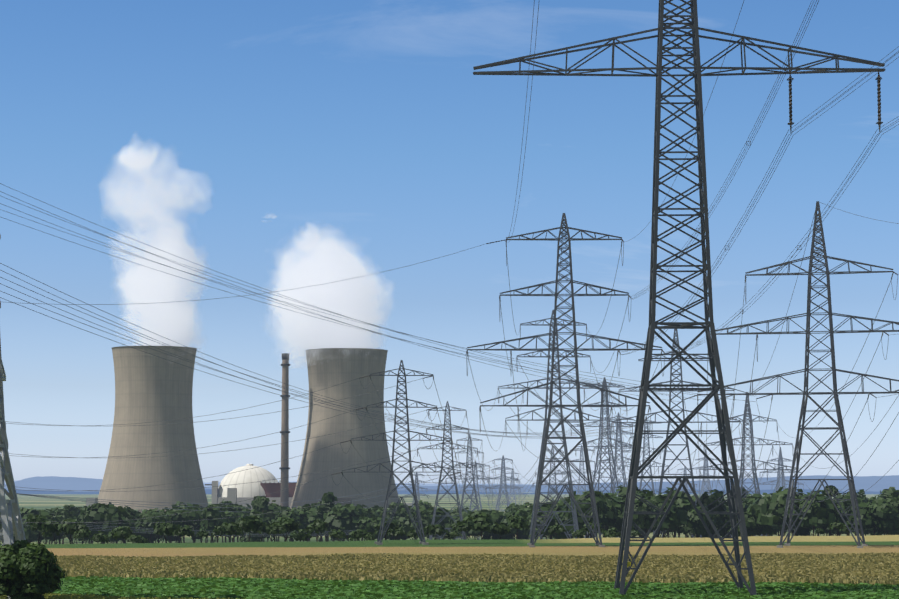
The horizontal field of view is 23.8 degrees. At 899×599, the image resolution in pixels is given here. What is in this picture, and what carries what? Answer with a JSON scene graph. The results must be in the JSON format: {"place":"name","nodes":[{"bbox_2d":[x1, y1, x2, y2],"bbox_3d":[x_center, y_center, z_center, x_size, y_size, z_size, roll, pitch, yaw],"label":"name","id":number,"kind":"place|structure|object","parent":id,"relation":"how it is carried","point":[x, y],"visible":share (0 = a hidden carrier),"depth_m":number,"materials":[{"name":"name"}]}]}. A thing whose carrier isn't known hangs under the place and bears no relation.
{"place":"outdoors","nodes":[
{"label":"outdoors","id":0,"kind":"place"},
{"bbox_2d":[0,492,898,584],"bbox_3d":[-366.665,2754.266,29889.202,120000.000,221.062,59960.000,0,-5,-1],"label":"fields","id":1,"kind":"structure","parent":0,"point":[816,544],"depth_m":340.95,"materials":[{"name":"green plant"}]},
{"bbox_2d":[0,235,25,598],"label":"pylon","id":2,"kind":"object","parent":1,"relation":"on","point":[11,519],"visible":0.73,"depth_m":166.89,"materials":[{"name":"metal"}]},
{"bbox_2d":[0,540,66,598],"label":"bush","id":3,"kind":"object","parent":1,"relation":"on","point":[30,570],"visible":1,"depth_m":155.05,"materials":[{"name":"green plant"}]},
{"bbox_2d":[98,346,208,512],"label":"cooling tower","id":4,"kind":"structure","parent":1,"relation":"on","point":[152,389],"depth_m":1763.52,"materials":[{"name":"concrete"}]},
{"bbox_2d":[218,464,276,496],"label":"reactor dome","id":5,"kind":"structure","parent":1,"relation":"on","point":[247,477],"depth_m":1927.46,"materials":[{"name":"concrete"}]},
{"bbox_2d":[86,480,413,509],"bbox_3d":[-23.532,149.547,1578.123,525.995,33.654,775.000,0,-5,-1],"label":"plant buildings","id":6,"kind":"structure","parent":1,"relation":"on","point":[269,488],"depth_m":1912.72,"materials":[{"name":"grey concrete"}]},
{"bbox_2d":[279,353,289,506],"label":"vent stack","id":7,"kind":"object","parent":1,"relation":"on","point":[284,467],"visible":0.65,"depth_m":1860.56,"materials":[{"name":"concrete"}]},
{"bbox_2d":[290,348,399,508],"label":"cooling tower","id":8,"kind":"structure","parent":1,"relation":"on","point":[340,367],"depth_m":1854.49,"materials":[{"name":"concrete"}]},
{"bbox_2d":[331,360,460,544],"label":"pylon","id":9,"kind":"object","parent":1,"relation":"on","point":[384,515],"visible":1,"depth_m":350.26,"materials":[{"name":"metal"}]},
{"bbox_2d":[403,472,429,506],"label":"pylon","id":10,"kind":"object","parent":1,"relation":"on","point":[417,486],"visible":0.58,"depth_m":1392.06,"materials":[{"name":"metal"}]},
{"bbox_2d":[23,512,855,543],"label":"trees","id":11,"kind":"object","parent":1,"relation":"on","point":[482,521],"visible":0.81,"depth_m":392.00,"materials":[{"name":"green plant"}]},
{"bbox_2d":[412,401,482,539],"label":"pylon","id":12,"kind":"object","parent":1,"relation":"on","point":[438,488],"visible":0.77,"depth_m":585.74,"materials":[{"name":"metal"}]},
{"bbox_2d":[0,552,898,598],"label":"field crops","id":13,"kind":"object","parent":1,"relation":"on","point":[866,567],"visible":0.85,"depth_m":226.69,"materials":[{"name":"brown plant"}]},
{"bbox_2d":[0,485,898,544],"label":"river woods trees","id":14,"kind":"object","parent":1,"relation":"on","point":[764,515],"visible":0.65,"depth_m":711.00,"materials":[{"name":"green plant"}]},
{"bbox_2d":[0,0,898,535],"bbox_3d":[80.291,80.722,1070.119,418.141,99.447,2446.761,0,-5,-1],"label":"power lines conductors","id":15,"kind":"object","parent":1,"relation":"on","point":[116,502],"visible":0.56,"depth_m":352.53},
{"bbox_2d":[449,434,489,539],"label":"pylon","id":16,"kind":"object","parent":1,"relation":"on","point":[474,488],"visible":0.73,"depth_m":867.74,"materials":[{"name":"metal"}]},
{"bbox_2d":[49,576,898,598],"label":"beet crops","id":17,"kind":"object","parent":1,"relation":"on","point":[227,588],"visible":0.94,"depth_m":184.36,"materials":[{"name":"green plant"}]},
{"bbox_2d":[461,461,489,510],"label":"pylon","id":18,"kind":"object","parent":1,"relation":"on","point":[479,500],"visible":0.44,"depth_m":1457.91,"materials":[{"name":"metal"}]},
{"bbox_2d":[485,455,519,511],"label":"pylon","id":19,"kind":"object","parent":1,"relation":"on","point":[503,470],"visible":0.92,"depth_m":1492.41,"materials":[{"name":"metal"}]},
{"bbox_2d":[499,470,524,510],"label":"pylon","id":20,"kind":"object","parent":1,"relation":"on","point":[511,484],"visible":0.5,"depth_m":2288.35,"materials":[{"name":"metal"}]},
{"bbox_2d":[532,446,572,538],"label":"pylon","id":21,"kind":"object","parent":1,"relation":"on","point":[553,477],"visible":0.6,"depth_m":994.30,"materials":[{"name":"metal"}]},
{"bbox_2d":[498,310,609,538],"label":"pylon","id":22,"kind":"object","parent":1,"relation":"on","point":[568,473],"visible":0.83,"depth_m":598.14,"materials":[{"name":"metal"}]},
{"bbox_2d":[466,213,664,546],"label":"pylon","id":23,"kind":"object","parent":1,"relation":"on","point":[578,405],"visible":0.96,"depth_m":339.48,"materials":[{"name":"metal"}]},
{"bbox_2d":[562,445,601,494],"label":"pylon","id":24,"kind":"object","parent":1,"relation":"on","point":[582,468],"visible":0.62,"depth_m":1991.33,"materials":[{"name":"metal"}]},
{"bbox_2d":[571,377,634,537],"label":"pylon","id":25,"kind":"object","parent":1,"relation":"on","point":[606,411],"visible":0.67,"depth_m":896.80,"materials":[{"name":"metal"}]},
{"bbox_2d":[593,412,643,496],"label":"pylon","id":26,"kind":"object","parent":1,"relation":"on","point":[621,455],"visible":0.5,"depth_m":1295.93,"materials":[{"name":"metal"}]},
{"bbox_2d":[625,417,668,494],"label":"pylon","id":27,"kind":"object","parent":1,"relation":"on","point":[649,451],"visible":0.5,"depth_m":1295.19,"materials":[{"name":"metal"}]},
{"bbox_2d":[611,329,741,537],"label":"pylon","id":28,"kind":"object","parent":1,"relation":"on","point":[681,381],"visible":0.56,"depth_m":652.54,"materials":[{"name":"metal"}]},
{"bbox_2d":[473,0,884,594],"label":"pylon","id":29,"kind":"object","parent":1,"relation":"on","point":[734,500],"visible":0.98,"depth_m":185.05,"materials":[{"name":"metal"}]},
{"bbox_2d":[676,467,698,493],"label":"pylon","id":30,"kind":"object","parent":1,"relation":"on","point":[685,472],"visible":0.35,"depth_m":2192.15,"materials":[{"name":"metal"}]},
{"bbox_2d":[692,449,716,496],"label":"pylon","id":31,"kind":"object","parent":1,"relation":"on","point":[705,472],"visible":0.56,"depth_m":2093.97,"materials":[{"name":"metal"}]},
{"bbox_2d":[699,392,797,536],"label":"pylon","id":32,"kind":"object","parent":1,"relation":"on","point":[743,453],"visible":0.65,"depth_m":831.84,"materials":[{"name":"metal"}]},
{"bbox_2d":[759,447,803,491],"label":"pylon","id":33,"kind":"object","parent":1,"relation":"on","point":[783,483],"visible":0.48,"depth_m":1694.75,"materials":[{"name":"metal"}]},
{"bbox_2d":[684,201,898,547],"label":"pylon","id":34,"kind":"object","parent":1,"relation":"on","point":[797,454],"visible":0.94,"depth_m":336.12,"materials":[{"name":"metal"}]},
{"bbox_2d":[0,0,898,483],"label":"sky","id":35,"kind":"structure","parent":0,"point":[271,145],"materials":[{"name":"blue"}]},
{"bbox_2d":[4,475,898,493],"bbox_3d":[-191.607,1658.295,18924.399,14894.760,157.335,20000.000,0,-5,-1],"label":"distant hills","id":36,"kind":"structure","parent":0,"point":[62,485],"depth_m":14975.07,"materials":[{"name":"blue"}]}
]}

